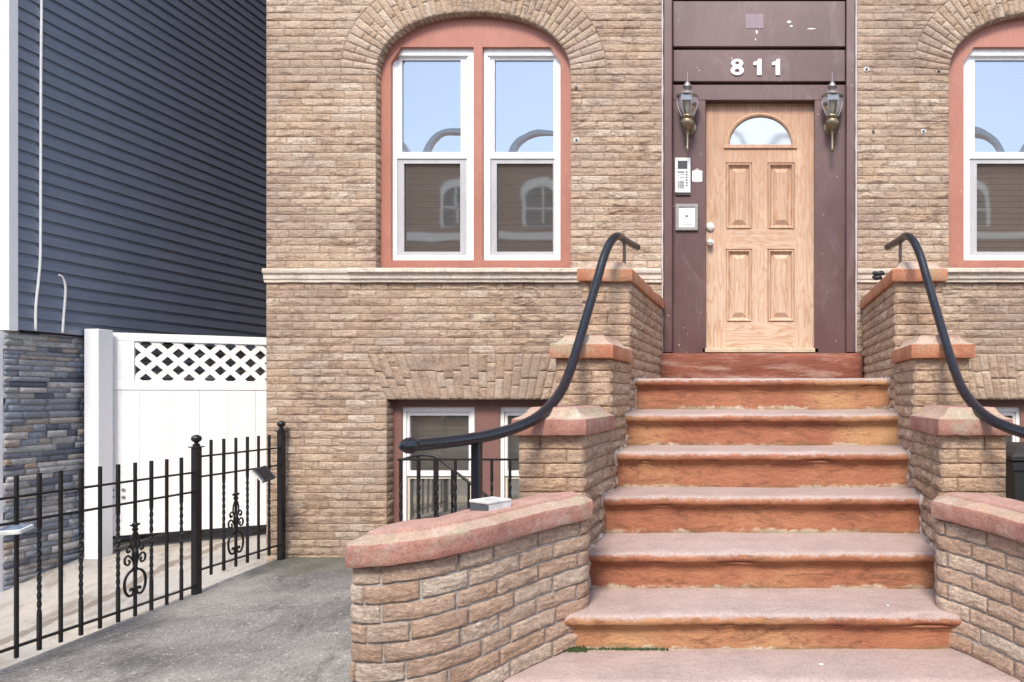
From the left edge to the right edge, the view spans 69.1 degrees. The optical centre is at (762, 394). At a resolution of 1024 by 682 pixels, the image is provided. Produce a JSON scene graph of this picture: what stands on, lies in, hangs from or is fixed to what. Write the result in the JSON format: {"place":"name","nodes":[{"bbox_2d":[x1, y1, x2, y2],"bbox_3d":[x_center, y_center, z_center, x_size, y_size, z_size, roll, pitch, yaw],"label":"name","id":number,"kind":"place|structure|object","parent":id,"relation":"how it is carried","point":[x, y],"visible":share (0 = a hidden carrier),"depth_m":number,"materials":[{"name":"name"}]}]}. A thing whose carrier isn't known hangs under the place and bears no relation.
{"place":"outdoors","nodes":[
{"label":"outdoors","id":0,"kind":"place"},
{"bbox_2d":[0,525,265,669],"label":"driveway","id":1,"kind":"structure","parent":0,"point":[28,605],"depth_m":5.35,"materials":[{"name":"concrete"}]},
{"bbox_2d":[84,329,112,558],"bbox_3d":[-5.753,0.449,5.918,0.122,2.023,0.135,0,0,0],"label":"gate post","id":2,"kind":"object","parent":1,"relation":"on","point":[98,397],"visible":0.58,"depth_m":5.85,"materials":[{"name":"white plastic"}]},
{"bbox_2d":[113,332,265,535],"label":"vinyl gate","id":3,"kind":"structure","parent":2,"relation":"attached to","point":[158,420],"depth_m":6.26,"materials":[{"name":"white plastic"}]},
{"bbox_2d":[0,557,352,681],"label":"areaway paving","id":4,"kind":"structure","parent":0,"point":[287,619],"depth_m":3.94,"materials":[{"name":"concrete"}]},
{"bbox_2d":[0,421,287,657],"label":"iron fence","id":5,"kind":"object","parent":4,"relation":"on","point":[195,492],"visible":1,"depth_m":4.36,"materials":[{"name":"black metal"}]},
{"bbox_2d":[0,524,33,535],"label":"solar light","id":6,"kind":"object","parent":5,"relation":"attached to","point":[14,529],"visible":1,"depth_m":3.48,"materials":[{"name":"grey plastic"}]},
{"bbox_2d":[252,465,275,482],"bbox_3d":[-3.840,0.614,5.259,0.122,0.127,0.105,0,0,0],"label":"solar light","id":7,"kind":"object","parent":5,"relation":"attached to","point":[263,474],"visible":1,"depth_m":5.24,"materials":[{"name":"black plastic"}]},
{"bbox_2d":[399,454,489,521],"bbox_3d":[-1.942,0.995,4.450,0.853,1.216,0.019,0,0,0],"label":"stair railing","id":8,"kind":"object","parent":4,"relation":"on","point":[452,482],"visible":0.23,"depth_m":4.44,"materials":[{"name":"black metal"}]},
{"bbox_2d":[397,458,518,521],"bbox_3d":[-1.690,0.887,4.200,1.100,0.986,0.020,0,0,0],"label":"areaway railing","id":9,"kind":"object","parent":4,"relation":"on","point":[455,460],"visible":0.24,"depth_m":4.19,"materials":[{"name":"black metal"}]},
{"bbox_2d":[346,262,664,681],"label":"cheek wall","id":10,"kind":"structure","parent":4,"relation":"on","point":[497,595],"depth_m":2.72,"materials":[{"name":"brick"}]},
{"bbox_2d":[469,496,510,510],"bbox_3d":[-1.075,0.437,2.700,0.120,0.046,0.108,0,0,32],"label":"box","id":11,"kind":"object","parent":10,"relation":"on","point":[491,503],"visible":0.87,"depth_m":2.67,"materials":[{"name":"white plastic"}]},
{"bbox_2d":[398,232,640,498],"bbox_3d":[-1.002,-0.288,3.596,0.235,1.517,2.304,0,0,11],"label":"handrail","id":12,"kind":"object","parent":10,"relation":"on","point":[474,440],"visible":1,"depth_m":2.99,"materials":[{"name":"black metal"}]},
{"bbox_2d":[262,0,1023,562],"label":"brick building","id":13,"kind":"structure","parent":4,"relation":"on","point":[458,192],"depth_m":5.60,"materials":[{"name":"beige brick"}]},
{"bbox_2d":[393,400,547,522],"bbox_3d":[-2.259,1.091,5.787,1.683,2.118,0.175,0,0,0],"label":"basement window","id":14,"kind":"structure","parent":13,"relation":"in","point":[412,418],"depth_m":5.72,"materials":[{"name":"white paint"}]},
{"bbox_2d":[380,17,570,267],"bbox_3d":[-2.381,-2.087,5.761,1.623,2.103,0.182,0,0,0],"label":"arched window","id":15,"kind":"structure","parent":13,"relation":"in","point":[478,98],"depth_m":5.73,"materials":[{"name":"glass"}]},
{"bbox_2d":[675,158,690,194],"bbox_3d":[-0.660,-1.809,5.665,0.128,0.305,0.030,0,0,0],"label":"entry phone","id":16,"kind":"object","parent":13,"relation":"attached to","point":[682,176],"visible":1,"depth_m":5.65,"materials":[{"name":"silver metal"}]},
{"bbox_2d":[676,204,697,230],"bbox_3d":[-0.627,-1.472,5.670,0.185,0.218,0.020,0,0,0],"label":"doorbell plate","id":17,"kind":"object","parent":13,"relation":"attached to","point":[686,217],"visible":1,"depth_m":5.67,"materials":[{"name":"grey metal"}]},
{"bbox_2d":[676,72,698,151],"bbox_3d":[-0.612,-2.309,5.585,0.184,0.649,0.190,0,0,0],"label":"wall lantern","id":18,"kind":"object","parent":13,"relation":"attached to","point":[687,95],"depth_m":5.56,"materials":[{"name":"gold metal"}]},
{"bbox_2d":[692,168,702,182],"bbox_3d":[-0.542,-1.821,5.676,0.089,0.124,0.008,0,0,0],"label":"wall plate","id":19,"kind":"object","parent":13,"relation":"attached to","point":[697,176],"depth_m":5.67,"materials":[{"name":"white plastic"}]},
{"bbox_2d":[706,103,813,347],"bbox_3d":[-0.017,-1.440,5.747,0.934,2.104,0.126,0,0,0],"label":"door","id":20,"kind":"structure","parent":13,"relation":"in","point":[760,156],"depth_m":5.75,"materials":[{"name":"brown wood"}]},
{"bbox_2d":[821,72,842,151],"bbox_3d":[0.572,-2.309,5.585,0.184,0.649,0.190,0,0,0],"label":"wall lantern","id":21,"kind":"object","parent":13,"relation":"attached to","point":[832,95],"depth_m":5.56,"materials":[{"name":"gold metal"}]},
{"bbox_2d":[949,18,1023,267],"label":"arched window","id":22,"kind":"structure","parent":13,"relation":"in","point":[986,70],"depth_m":5.73,"materials":[{"name":"glass"}]},
{"bbox_2d":[977,400,1023,441],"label":"basement window","id":23,"kind":"structure","parent":13,"relation":"in","point":[1014,409],"depth_m":5.70,"materials":[{"name":"brown paint"}]},
{"bbox_2d":[504,353,1020,681],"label":"stone stoop","id":24,"kind":"object","parent":4,"relation":"on","point":[762,520],"visible":0.95,"depth_m":3.37,"materials":[{"name":"brown stone"}]},
{"bbox_2d":[564,644,668,652],"bbox_3d":[-0.639,1.079,2.906,0.482,0.023,0.052,0,0,0],"label":"moss","id":25,"kind":"object","parent":24,"relation":"on","point":[578,649],"visible":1,"depth_m":2.91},
{"bbox_2d":[860,262,1023,681],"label":"cheek wall","id":26,"kind":"structure","parent":4,"relation":"on","point":[972,517],"depth_m":3.14,"materials":[{"name":"brick"}]},
{"bbox_2d":[872,271,884,279],"bbox_3d":[0.830,-0.847,4.859,0.095,0.071,0.052,0,0,0],"label":"cloth bundle","id":27,"kind":"object","parent":26,"relation":"on","point":[877,275],"visible":1,"depth_m":4.85,"materials":[{"name":"black fabric"}]},
{"bbox_2d":[884,232,1023,437],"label":"handrail","id":28,"kind":"object","parent":26,"relation":"on","point":[981,412],"visible":1,"depth_m":3.57,"materials":[{"name":"black metal"}]},
{"bbox_2d":[1005,442,1023,501],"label":"wheeled bin","id":29,"kind":"object","parent":4,"relation":"on","point":[1014,477],"visible":0.08,"depth_m":4.48,"materials":[{"name":"black plastic"}]},
{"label":"front yard","id":30,"kind":"structure","parent":0,"visible":0},
{"bbox_2d":[0,0,265,591],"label":"sided house","id":31,"kind":"structure","parent":30,"relation":"on","point":[153,166],"depth_m":6.12,"materials":[{"name":"blue plastic"}]},
{"bbox_2d":[34,0,42,330],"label":"cable","id":32,"kind":"object","parent":31,"relation":"attached to","point":[40,163],"visible":1,"depth_m":5.50,"materials":[{"name":"white plastic"}]},
{"bbox_2d":[58,274,66,332],"bbox_3d":[-5.822,-0.754,5.679,0.017,0.486,0.066,0,0,0],"label":"cable","id":33,"kind":"object","parent":31,"relation":"attached to","point":[64,303],"visible":1,"depth_m":5.69,"materials":[{"name":"white plastic"}]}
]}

